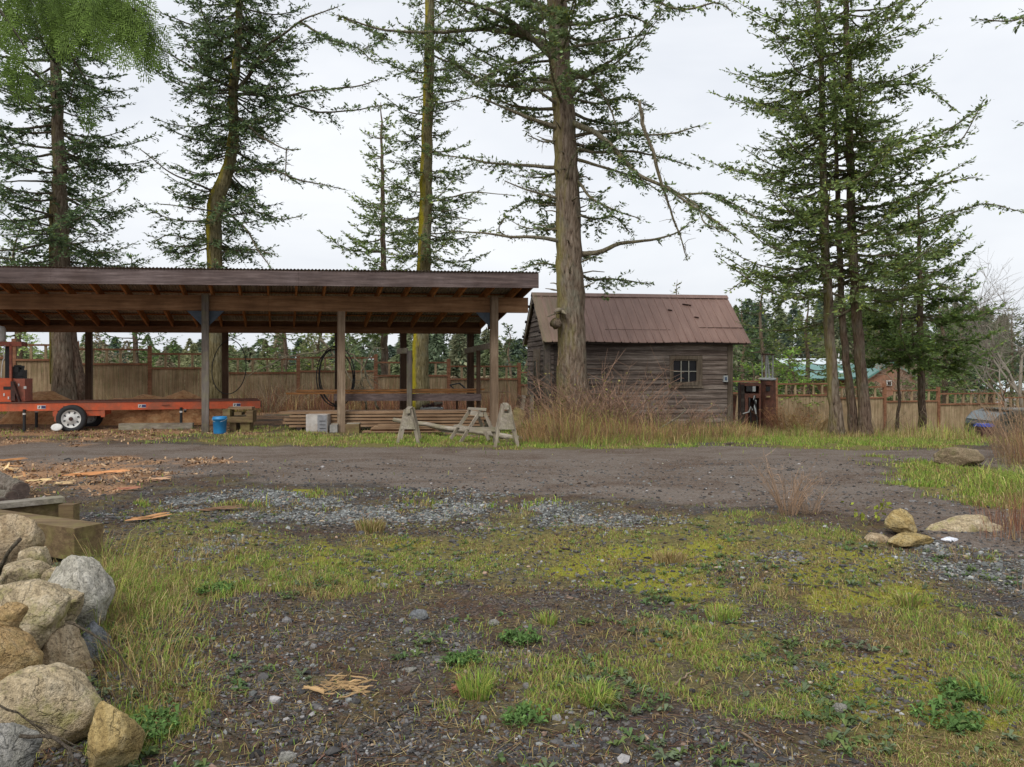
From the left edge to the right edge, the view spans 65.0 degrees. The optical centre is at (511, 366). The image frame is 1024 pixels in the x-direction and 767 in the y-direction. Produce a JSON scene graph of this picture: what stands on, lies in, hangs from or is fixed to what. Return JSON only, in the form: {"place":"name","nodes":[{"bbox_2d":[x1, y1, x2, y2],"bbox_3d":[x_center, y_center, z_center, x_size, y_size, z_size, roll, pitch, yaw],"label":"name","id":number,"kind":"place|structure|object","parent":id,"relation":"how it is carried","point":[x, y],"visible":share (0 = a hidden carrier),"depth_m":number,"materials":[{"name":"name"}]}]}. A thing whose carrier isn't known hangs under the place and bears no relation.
{"place":"outdoors","nodes":[
{"label":"outdoors","id":0,"kind":"place"},
{"bbox_2d":[0,471,29,498],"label":"firewood log","id":1,"kind":"object","parent":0,"point":[20,487],"visible":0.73,"depth_m":8.37,"materials":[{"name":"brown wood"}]},
{"bbox_2d":[0,374,1023,766],"bbox_3d":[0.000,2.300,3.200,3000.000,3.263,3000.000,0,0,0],"label":"ground","id":2,"kind":"structure","parent":0,"point":[46,452],"depth_m":5.94,"materials":[{"name":"soil"}]},
{"bbox_2d":[0,722,42,766],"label":"boulder","id":3,"kind":"object","parent":2,"relation":"on","point":[15,751],"visible":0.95,"depth_m":2.70,"materials":[{"name":"grey stone"}]},
{"bbox_2d":[18,734,89,766],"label":"stick","id":4,"kind":"object","parent":3,"relation":"on","point":[61,743],"visible":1,"depth_m":2.70,"materials":[{"name":"wood"}]},
{"bbox_2d":[0,625,43,680],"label":"boulder","id":5,"kind":"object","parent":2,"relation":"on","point":[20,648],"visible":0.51,"depth_m":3.22,"materials":[{"name":"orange stone"}]},
{"bbox_2d":[0,602,28,626],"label":"boulder","id":6,"kind":"object","parent":5,"relation":"on","point":[12,613],"visible":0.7,"depth_m":3.36,"materials":[{"name":"beige stone"}]},
{"bbox_2d":[0,514,45,565],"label":"boulder","id":7,"kind":"object","parent":2,"relation":"on","point":[27,530],"visible":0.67,"depth_m":4.83,"materials":[{"name":"beige stone"}]},
{"bbox_2d":[0,211,48,370],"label":"background fir","id":8,"kind":"object","parent":2,"relation":"on","point":[20,350],"visible":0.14,"depth_m":33.94,"materials":[{"name":"green plant"}]},
{"bbox_2d":[0,558,52,584],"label":"boulder","id":9,"kind":"object","parent":2,"relation":"on","point":[26,569],"visible":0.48,"depth_m":4.33,"materials":[{"name":"stone"}]},
{"bbox_2d":[0,495,64,516],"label":"planter board","id":10,"kind":"object","parent":2,"relation":"on","point":[47,506],"visible":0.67,"depth_m":7.03,"materials":[{"name":"grey wood"}]},
{"bbox_2d":[16,546,51,564],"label":"boulder","id":11,"kind":"object","parent":2,"relation":"on","point":[39,553],"visible":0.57,"depth_m":4.70,"materials":[{"name":"stone"}]},
{"bbox_2d":[0,579,70,648],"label":"boulder","id":12,"kind":"object","parent":2,"relation":"on","point":[47,603],"visible":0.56,"depth_m":3.64,"materials":[{"name":"stone"}]},
{"bbox_2d":[0,391,70,423],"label":"sawdust heap","id":13,"kind":"object","parent":2,"relation":"on","point":[16,417],"visible":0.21,"depth_m":19.81,"materials":[{"name":"wood"}]},
{"bbox_2d":[0,662,101,748],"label":"boulder","id":14,"kind":"object","parent":2,"relation":"on","point":[62,696],"visible":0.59,"depth_m":3.05,"materials":[{"name":"stone"}]},
{"bbox_2d":[0,509,102,558],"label":"timber beam","id":15,"kind":"structure","parent":2,"relation":"on","point":[59,532],"depth_m":5.96,"materials":[{"name":"wood"}]},
{"bbox_2d":[41,621,93,673],"bbox_3d":[-2.065,1.371,3.710,0.259,0.353,0.300,0,0,0],"label":"boulder","id":16,"kind":"object","parent":2,"relation":"on","point":[65,643],"visible":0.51,"depth_m":3.67,"materials":[{"name":"beige stone"}]},
{"bbox_2d":[64,588,84,623],"bbox_3d":[-2.237,1.207,3.942,0.254,0.220,0.187,0,0,-36],"label":"boulder","id":17,"kind":"object","parent":2,"relation":"on","point":[76,605],"visible":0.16,"depth_m":3.94,"materials":[{"name":"stone"}]},
{"bbox_2d":[0,0,163,399],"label":"dense fir","id":18,"kind":"object","parent":2,"relation":"on","point":[67,373],"visible":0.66,"depth_m":22.05,"materials":[{"name":"green plant"}]},
{"bbox_2d":[48,555,115,630],"bbox_3d":[-2.310,1.244,4.267,0.351,0.491,0.390,0,0,0],"label":"boulder","id":19,"kind":"object","parent":2,"relation":"on","point":[91,579],"visible":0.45,"depth_m":4.19,"materials":[{"name":"grey stone"}]},
{"bbox_2d":[0,0,175,134],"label":"cedar tree","id":20,"kind":"object","parent":2,"relation":"on","point":[86,19],"visible":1,"depth_m":4.82,"materials":[{"name":"green plant"}]},
{"bbox_2d":[82,621,110,660],"bbox_3d":[-2.099,1.501,3.961,0.197,0.436,0.276,0,0,-15],"label":"boulder","id":21,"kind":"object","parent":2,"relation":"on","point":[95,628],"visible":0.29,"depth_m":3.94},
{"bbox_2d":[87,701,144,766],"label":"boulder","id":22,"kind":"object","parent":2,"relation":"on","point":[116,736],"visible":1,"depth_m":2.92,"materials":[{"name":"yellow stone"}]},
{"bbox_2d":[78,253,177,387],"bbox_3d":[-17.588,-1.294,36.085,5.738,7.734,4.438,0,0,0],"label":"background fir","id":23,"kind":"object","parent":2,"relation":"on","point":[136,339],"visible":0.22,"depth_m":35.90,"materials":[{"name":"green plant"}]},
{"bbox_2d":[0,326,260,431],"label":"sawmill","id":24,"kind":"object","parent":2,"relation":"on","point":[16,388],"visible":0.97,"depth_m":18.43,"materials":[{"name":"orange paint"}]},
{"bbox_2d":[0,426,275,497],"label":"wood chips","id":25,"kind":"object","parent":2,"relation":"on","point":[98,480],"visible":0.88,"depth_m":12.48,"materials":[{"name":"wood"}]},
{"bbox_2d":[118,423,193,429],"bbox_3d":[-8.286,1.396,18.750,1.613,0.157,0.200,0,0,-11],"label":"squared log","id":26,"kind":"object","parent":2,"relation":"on","point":[131,426],"visible":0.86,"depth_m":18.64,"materials":[{"name":"grey wood"}]},
{"bbox_2d":[129,702,183,740],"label":"leafy weed","id":27,"kind":"object","parent":2,"relation":"on","point":[151,725],"visible":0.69,"depth_m":3.28,"materials":[{"name":"green plant"}]},
{"bbox_2d":[99,390,222,425],"bbox_3d":[-8.986,1.031,20.550,3.661,0.881,1.900,0,0,0],"label":"sawdust heap","id":28,"kind":"object","parent":2,"relation":"on","point":[115,417],"visible":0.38,"depth_m":19.84,"materials":[{"name":"wood"}]},
{"bbox_2d":[52,516,274,737],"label":"dry grass","id":29,"kind":"structure","parent":2,"relation":"on","point":[131,656],"depth_m":4.25,"materials":[{"name":"plant"}]},
{"bbox_2d":[223,406,256,431],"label":"timber blocks","id":30,"kind":"object","parent":2,"relation":"on","point":[248,420],"depth_m":18.00,"materials":[{"name":"brown wood"}]},
{"bbox_2d":[133,0,396,398],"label":"crooked fir","id":31,"kind":"object","parent":2,"relation":"on","point":[241,30],"visible":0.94,"depth_m":22.77,"materials":[{"name":"green plant"}]},
{"bbox_2d":[0,265,539,432],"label":"open shed","id":32,"kind":"structure","parent":2,"relation":"on","point":[204,301],"depth_m":18.33,"materials":[{"name":"brown wood"}]},
{"bbox_2d":[255,333,321,390],"bbox_3d":[-11.259,-0.977,37.910,5.055,6.700,4.033,0,0,-16],"label":"background fir","id":33,"kind":"object","parent":2,"relation":"on","point":[284,348],"visible":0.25,"depth_m":37.94,"materials":[{"name":"green plant"}]},
{"bbox_2d":[231,338,381,409],"bbox_3d":[-6.010,0.209,23.389,4.771,2.125,0.903,0,0,-5],"label":"mossy branch","id":34,"kind":"object","parent":2,"relation":"on","point":[360,363],"visible":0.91,"depth_m":23.48,"materials":[{"name":"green plant"}]},
{"bbox_2d":[306,414,331,432],"bbox_3d":[-4.411,1.293,18.354,0.484,0.419,0.433,0,0,0],"label":"appliance box","id":35,"kind":"object","parent":2,"relation":"on","point":[317,422],"visible":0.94,"depth_m":18.15,"materials":[{"name":"white metal"}]},
{"bbox_2d":[302,672,376,697],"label":"wood splinters","id":36,"kind":"object","parent":2,"relation":"on","point":[347,685],"visible":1,"depth_m":3.71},
{"bbox_2d":[317,99,418,388],"bbox_3d":[-5.395,-4.169,31.057,4.902,12.156,5.054,0,0,0],"label":"young fir","id":37,"kind":"object","parent":2,"relation":"on","point":[369,251],"visible":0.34,"depth_m":30.90,"materials":[{"name":"green plant"}]},
{"bbox_2d":[354,515,390,532],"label":"grass tuft","id":38,"kind":"object","parent":2,"relation":"on","point":[370,525],"visible":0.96,"depth_m":7.37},
{"bbox_2d":[239,374,523,421],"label":"dry grass","id":39,"kind":"structure","parent":2,"relation":"on","point":[317,404],"depth_m":25.06,"materials":[{"name":"plant"}]},
{"bbox_2d":[279,409,489,430],"bbox_3d":[-2.916,1.279,19.005,4.912,0.480,0.810,0,0,-6],"label":"lumber stack","id":40,"kind":"object","parent":2,"relation":"on","point":[372,418],"visible":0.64,"depth_m":18.68,"materials":[{"name":"brown wood"}]},
{"bbox_2d":[362,424,438,432],"bbox_3d":[-2.505,1.403,18.348,1.774,0.172,0.372,0,0,-3],"label":"plank pile","id":41,"kind":"object","parent":2,"relation":"on","point":[382,428],"visible":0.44,"depth_m":18.19,"materials":[{"name":"brown wood"}]},
{"bbox_2d":[396,406,421,443],"bbox_3d":[-2.022,1.150,15.820,0.459,0.688,0.850,0,0,-3],"label":"sawhorse","id":42,"kind":"object","parent":2,"relation":"on","point":[409,420],"visible":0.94,"depth_m":15.42,"materials":[{"name":"grey wood"}]},
{"bbox_2d":[334,343,489,408],"bbox_3d":[-2.313,0.393,19.873,3.685,1.916,2.305,0,0,0],"label":"lumber rack","id":43,"kind":"object","parent":2,"relation":"on","point":[409,397],"visible":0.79,"depth_m":19.07,"materials":[{"name":"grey wood"}]},
{"bbox_2d":[286,391,475,393],"bbox_3d":[-3.054,0.620,19.250,4.540,0.063,0.280,0,0,-9],"label":"cedar board","id":44,"kind":"object","parent":43,"relation":"on","point":[379,392],"visible":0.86,"depth_m":19.12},
{"bbox_2d":[356,0,520,408],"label":"slim fir","id":45,"kind":"object","parent":2,"relation":"on","point":[425,204],"visible":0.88,"depth_m":24.32,"materials":[{"name":"green plant"}]},
{"bbox_2d":[393,418,522,439],"bbox_3d":[-1.169,1.365,17.404,3.112,0.455,0.124,0,0,19],"label":"pole","id":46,"kind":"object","parent":2,"relation":"on","point":[460,430],"visible":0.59,"depth_m":17.41,"materials":[{"name":"grey wood"}]},
{"bbox_2d":[438,648,482,666],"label":"leafy weed","id":47,"kind":"object","parent":2,"relation":"on","point":[463,658],"visible":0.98,"depth_m":4.05,"materials":[{"name":"green plant"}]},
{"bbox_2d":[449,407,499,443],"bbox_3d":[-0.737,1.162,15.840,1.011,0.696,0.552,0,0,0],"label":"step trestle","id":48,"kind":"object","parent":2,"relation":"on","point":[482,428],"visible":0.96,"depth_m":15.79,"materials":[{"name":"grey wood"}]},
{"bbox_2d":[445,665,510,701],"bbox_3d":[-0.187,1.437,3.678,0.316,0.156,0.350,0,0,28],"label":"grass tuft","id":49,"kind":"object","parent":2,"relation":"on","point":[466,689],"visible":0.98,"depth_m":3.66,"materials":[{"name":"plant"}]},
{"bbox_2d":[492,403,518,446],"bbox_3d":[-0.124,1.123,15.550,0.499,0.812,0.850,0,0,-3],"label":"sawhorse","id":50,"kind":"object","parent":2,"relation":"on","point":[505,419],"visible":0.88,"depth_m":15.14,"materials":[{"name":"grey wood"}]},
{"bbox_2d":[0,339,1023,434],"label":"fence","id":51,"kind":"object","parent":2,"relation":"on","point":[133,378],"visible":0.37,"depth_m":26.87,"materials":[{"name":"brown wood"}]},
{"bbox_2d":[0,290,1023,406],"bbox_3d":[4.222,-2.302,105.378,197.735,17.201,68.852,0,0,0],"label":"woods","id":52,"kind":"object","parent":2,"relation":"on","point":[456,344],"visible":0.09,"depth_m":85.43,"materials":[{"name":"green plant"}]},
{"bbox_2d":[1,498,1023,766],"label":"grass","id":53,"kind":"structure","parent":2,"relation":"on","point":[977,640],"depth_m":4.60,"materials":[{"name":"plant"}]},
{"bbox_2d":[1,423,1023,508],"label":"verge grass","id":54,"kind":"structure","parent":2,"relation":"on","point":[436,439],"depth_m":15.19,"materials":[{"name":"plant"}]},
{"bbox_2d":[498,322,527,381],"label":"background fir","id":55,"kind":"object","parent":2,"relation":"on","point":[510,340],"visible":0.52,"depth_m":69.90,"materials":[{"name":"green plant"}]},
{"bbox_2d":[7,458,1023,589],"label":"gravel","id":56,"kind":"structure","parent":2,"relation":"on","point":[348,513],"depth_m":7.95,"materials":[{"name":"gravel"}]},
{"bbox_2d":[496,624,543,645],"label":"leafy weed","id":57,"kind":"object","parent":2,"relation":"on","point":[522,637],"visible":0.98,"depth_m":4.37,"materials":[{"name":"green plant"}]},
{"bbox_2d":[500,700,551,727],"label":"leafy weed","id":58,"kind":"object","parent":2,"relation":"on","point":[524,708],"visible":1,"depth_m":3.39,"materials":[{"name":"green plant"}]},
{"bbox_2d":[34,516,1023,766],"bbox_3d":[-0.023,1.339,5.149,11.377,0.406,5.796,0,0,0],"label":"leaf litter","id":59,"kind":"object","parent":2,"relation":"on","point":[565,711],"visible":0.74,"depth_m":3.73,"materials":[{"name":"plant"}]},
{"bbox_2d":[52,513,1023,766],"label":"ground weeds","id":60,"kind":"object","parent":2,"relation":"on","point":[833,737],"visible":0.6,"depth_m":3.90,"materials":[{"name":"green plant"}]},
{"bbox_2d":[329,0,772,421],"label":"old fir","id":61,"kind":"object","parent":2,"relation":"on","point":[559,80],"visible":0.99,"depth_m":18.70,"materials":[{"name":"green plant"}]},
{"bbox_2d":[512,354,653,424],"bbox_3d":[1.562,0.645,17.941,2.988,2.079,3.397,0,0,-28],"label":"bramble","id":62,"kind":"object","parent":2,"relation":"on","point":[590,412],"visible":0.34,"depth_m":17.64,"materials":[{"name":"brown plant"}]},
{"bbox_2d":[565,673,627,708],"bbox_3d":[0.378,1.435,3.566,0.375,0.135,0.341,0,0,-37],"label":"grass tuft","id":63,"kind":"object","parent":2,"relation":"on","point":[604,696],"visible":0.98,"depth_m":3.56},
{"bbox_2d":[526,346,704,427],"bbox_3d":[2.028,0.647,18.053,3.914,2.221,4.161,0,0,0],"label":"bramble","id":64,"kind":"object","parent":2,"relation":"on","point":[619,408],"visible":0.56,"depth_m":17.49,"materials":[{"name":"brown plant"}]},
{"bbox_2d":[522,292,750,428],"bbox_3d":[3.298,-0.011,22.360,5.690,4.028,3.079,0,0,-9],"label":"cabin","id":65,"kind":"object","parent":2,"relation":"on","point":[699,336],"visible":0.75,"depth_m":21.32,"materials":[{"name":"wood"}]},
{"bbox_2d":[669,356,703,387],"bbox_3d":[4.594,0.140,21.246,0.942,0.860,0.120,0,0,-9],"label":"window","id":66,"kind":"structure","parent":65,"relation":"in","point":[691,366],"depth_m":21.28,"materials":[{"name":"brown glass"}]},
{"bbox_2d":[510,377,773,446],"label":"dry grass","id":67,"kind":"structure","parent":2,"relation":"on","point":[532,428],"depth_m":16.44,"materials":[{"name":"plant"}]},
{"bbox_2d":[587,382,700,429],"bbox_3d":[3.010,0.951,18.257,2.746,1.415,2.464,0,0,-39],"label":"bramble","id":68,"kind":"object","parent":2,"relation":"on","point":[660,411],"visible":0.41,"depth_m":18.20,"materials":[{"name":"brown plant"}]},
{"bbox_2d":[649,547,690,564],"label":"grass tuft","id":69,"kind":"object","parent":2,"relation":"on","point":[670,557],"visible":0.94,"depth_m":6.21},
{"bbox_2d":[700,601,746,621],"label":"grass tuft","id":70,"kind":"object","parent":2,"relation":"on","point":[712,611],"visible":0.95,"depth_m":4.87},
{"bbox_2d":[738,382,760,429],"bbox_3d":[6.568,1.243,22.221,0.557,1.598,0.558,0,0,8],"label":"square fuel pump","id":71,"kind":"object","parent":2,"relation":"on","point":[749,395],"visible":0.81,"depth_m":22.11,"materials":[{"name":"metal"}]},
{"bbox_2d":[733,298,767,391],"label":"background fir","id":72,"kind":"object","parent":2,"relation":"on","point":[751,346],"visible":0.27,"depth_m":44.94,"materials":[{"name":"green plant"}]},
{"bbox_2d":[759,354,776,430],"bbox_3d":[7.197,0.871,22.600,0.514,2.468,0.514,0,0,0],"label":"round fuel pump","id":73,"kind":"object","parent":2,"relation":"on","point":[768,390],"visible":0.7,"depth_m":22.44,"materials":[{"name":"metal"}]},
{"bbox_2d":[733,285,807,393],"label":"background fir","id":74,"kind":"object","parent":2,"relation":"on","point":[760,340],"visible":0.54,"depth_m":41.93,"materials":[{"name":"green plant"}]},
{"bbox_2d":[736,445,825,515],"bbox_3d":[2.808,1.161,8.168,0.780,0.792,0.776,0,0,43],"label":"dry shrub","id":75,"kind":"object","parent":2,"relation":"on","point":[790,509],"visible":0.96,"depth_m":8.15,"materials":[{"name":"plant"}]},
{"bbox_2d":[750,402,817,431],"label":"bramble","id":76,"kind":"object","parent":2,"relation":"on","point":[774,417],"visible":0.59,"depth_m":20.93,"materials":[{"name":"brown plant"}]},
{"bbox_2d":[760,347,826,421],"bbox_3d":[11.582,0.773,33.259,3.264,3.221,2.574,0,0,0],"label":"bushy young fir","id":77,"kind":"object","parent":2,"relation":"on","point":[791,377],"visible":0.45,"depth_m":32.92,"materials":[{"name":"green plant"}]},
{"bbox_2d":[777,398,828,433],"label":"bramble","id":78,"kind":"object","parent":2,"relation":"on","point":[824,423],"visible":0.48,"depth_m":20.50,"materials":[{"name":"brown plant"}]},
{"bbox_2d":[756,295,868,394],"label":"background fir","id":79,"kind":"object","parent":2,"relation":"on","point":[807,338],"visible":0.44,"depth_m":47.87,"materials":[{"name":"green plant"}]},
{"bbox_2d":[691,0,941,435],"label":"clump fir","id":80,"kind":"object","parent":2,"relation":"on","point":[827,267],"visible":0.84,"depth_m":18.74,"materials":[{"name":"green plant"}]},
{"bbox_2d":[767,353,914,396],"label":"green roofed house","id":81,"kind":"structure","parent":2,"relation":"on","point":[877,373],"depth_m":63.30,"materials":[{"name":"brown"}]},
{"bbox_2d":[780,27,911,434],"bbox_3d":[7.994,-3.103,19.570,3.185,9.847,2.762,0,0,0],"label":"clump fir","id":82,"kind":"object","parent":2,"relation":"on","point":[852,416],"visible":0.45,"depth_m":19.47,"materials":[{"name":"green plant"}]},
{"bbox_2d":[719,0,1023,435],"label":"clump fir","id":83,"kind":"object","parent":2,"relation":"on","point":[852,207],"visible":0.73,"depth_m":18.83,"materials":[{"name":"green plant"}]},
{"bbox_2d":[884,508,916,532],"bbox_3d":[3.450,1.390,7.157,0.259,0.252,0.244,0,0,0],"label":"rock","id":84,"kind":"object","parent":2,"relation":"on","point":[899,520],"visible":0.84,"depth_m":7.08,"materials":[{"name":"yellow stone"}]},
{"bbox_2d":[876,267,927,431],"bbox_3d":[11.089,-0.588,22.702,1.531,4.890,1.606,0,0,0],"label":"sapling","id":85,"kind":"object","parent":2,"relation":"on","point":[898,373],"visible":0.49,"depth_m":22.77,"materials":[{"name":"plant"}]},
{"bbox_2d":[888,532,933,547],"bbox_3d":[3.352,1.469,6.732,0.384,0.152,0.229,0,0,0],"label":"rock","id":86,"kind":"object","parent":2,"relation":"on","point":[905,539],"visible":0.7,"depth_m":6.68,"materials":[{"name":"yellow stone"}]},
{"bbox_2d":[813,184,1015,431],"bbox_3d":[12.174,-1.619,23.450,5.490,7.640,5.900,0,0,0],"label":"young fir","id":87,"kind":"object","parent":2,"relation":"on","point":[908,342],"visible":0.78,"depth_m":23.20,"materials":[{"name":"green plant"}]},
{"bbox_2d":[895,292,989,403],"bbox_3d":[20.744,-0.728,39.119,4.120,5.912,3.982,0,0,-28],"label":"background fir","id":88,"kind":"object","parent":2,"relation":"on","point":[944,387],"visible":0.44,"depth_m":38.90,"materials":[{"name":"green plant"}]},
{"bbox_2d":[907,694,988,731],"bbox_3d":[1.865,1.474,3.424,0.303,0.050,0.316,0,0,-25],"label":"leafy weed","id":89,"kind":"object","parent":2,"relation":"on","point":[939,702],"visible":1,"depth_m":3.41,"materials":[{"name":"green plant"}]},
{"bbox_2d":[893,454,1023,498],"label":"dry grass","id":90,"kind":"structure","parent":2,"relation":"on","point":[998,480],"depth_m":10.17,"materials":[{"name":"plant"}]},
{"bbox_2d":[911,273,1005,403],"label":"background fir","id":91,"kind":"object","parent":2,"relation":"on","point":[966,277],"visible":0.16,"depth_m":49.91,"materials":[{"name":"green plant"}]},
{"bbox_2d":[933,447,984,466],"bbox_3d":[6.729,1.390,12.086,0.697,0.390,0.549,0,0,0],"label":"rock","id":92,"kind":"object","parent":2,"relation":"on","point":[957,456],"visible":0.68,"depth_m":11.93,"materials":[{"name":"brown stone"}]},
{"bbox_2d":[926,514,1002,531],"bbox_3d":[4.097,1.575,7.323,0.871,0.445,0.271,0,0,0],"label":"rock","id":93,"kind":"object","parent":2,"relation":"on","point":[958,523],"visible":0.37,"depth_m":7.28,"materials":[{"name":"stone"}]},
{"bbox_2d":[935,676,994,702],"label":"leafy weed","id":94,"kind":"object","parent":2,"relation":"on","point":[962,694],"visible":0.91,"depth_m":3.66,"materials":[{"name":"green plant"}]},
{"bbox_2d":[913,248,1023,406],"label":"bare tree","id":95,"kind":"object","parent":2,"relation":"on","point":[1012,384],"visible":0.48,"depth_m":39.00,"materials":[{"name":"grey plant"}]},
{"bbox_2d":[927,263,1023,405],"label":"bare tree","id":96,"kind":"object","parent":2,"relation":"on","point":[994,354],"visible":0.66,"depth_m":33.64,"materials":[{"name":"grey plant"}]},
{"bbox_2d":[952,320,1018,404],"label":"background fir","id":97,"kind":"object","parent":2,"relation":"on","point":[990,381],"visible":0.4,"depth_m":43.92,"materials":[{"name":"green plant"}]},
{"bbox_2d":[953,661,1023,705],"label":"grass tuft","id":98,"kind":"object","parent":2,"relation":"on","point":[1009,691],"visible":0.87,"depth_m":3.69,"materials":[{"name":"plant"}]},
{"bbox_2d":[956,383,1023,457],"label":"weed thicket","id":99,"kind":"object","parent":2,"relation":"on","point":[994,439],"visible":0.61,"depth_m":13.10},
{"bbox_2d":[965,407,1023,435],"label":"parked car","id":100,"kind":"object","parent":2,"relation":"on","point":[969,418],"visible":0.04,"depth_m":25.35,"materials":[{"name":"blue paint"}]},
{"bbox_2d":[968,307,1023,406],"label":"background fir","id":101,"kind":"object","parent":2,"relation":"on","point":[1015,360],"visible":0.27,"depth_m":59.88,"materials":[{"name":"green plant"}]},
{"bbox_2d":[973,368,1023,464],"bbox_3d":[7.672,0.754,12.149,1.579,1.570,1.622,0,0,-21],"label":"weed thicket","id":102,"kind":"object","parent":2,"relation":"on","point":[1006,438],"visible":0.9,"depth_m":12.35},
{"bbox_2d":[0,0,1023,365],"label":"sky","id":103,"kind":"structure","parent":0,"point":[684,61],"materials":[{"name":"white"}]},
{"bbox_2d":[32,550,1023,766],"bbox_3d":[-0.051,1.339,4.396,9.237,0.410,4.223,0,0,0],"label":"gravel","id":104,"kind":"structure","parent":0,"point":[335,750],"depth_m":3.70,"materials":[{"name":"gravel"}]},
{"bbox_2d":[742,429,945,449],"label":"dry grass","id":105,"kind":"structure","parent":0,"point":[832,439],"depth_m":16.60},
{"bbox_2d":[735,411,1023,442],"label":"dry grass","id":106,"kind":"structure","parent":0,"point":[959,433],"depth_m":18.59,"materials":[{"name":"plant"}]},
{"bbox_2d":[965,451,1023,543],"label":"dry grass","id":107,"kind":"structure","parent":0,"point":[1014,520],"depth_m":7.26,"materials":[{"name":"plant"}]},
{"bbox_2d":[988,380,1023,470],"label":"dry grass","id":108,"kind":"structure","parent":0,"point":[1013,446],"depth_m":12.00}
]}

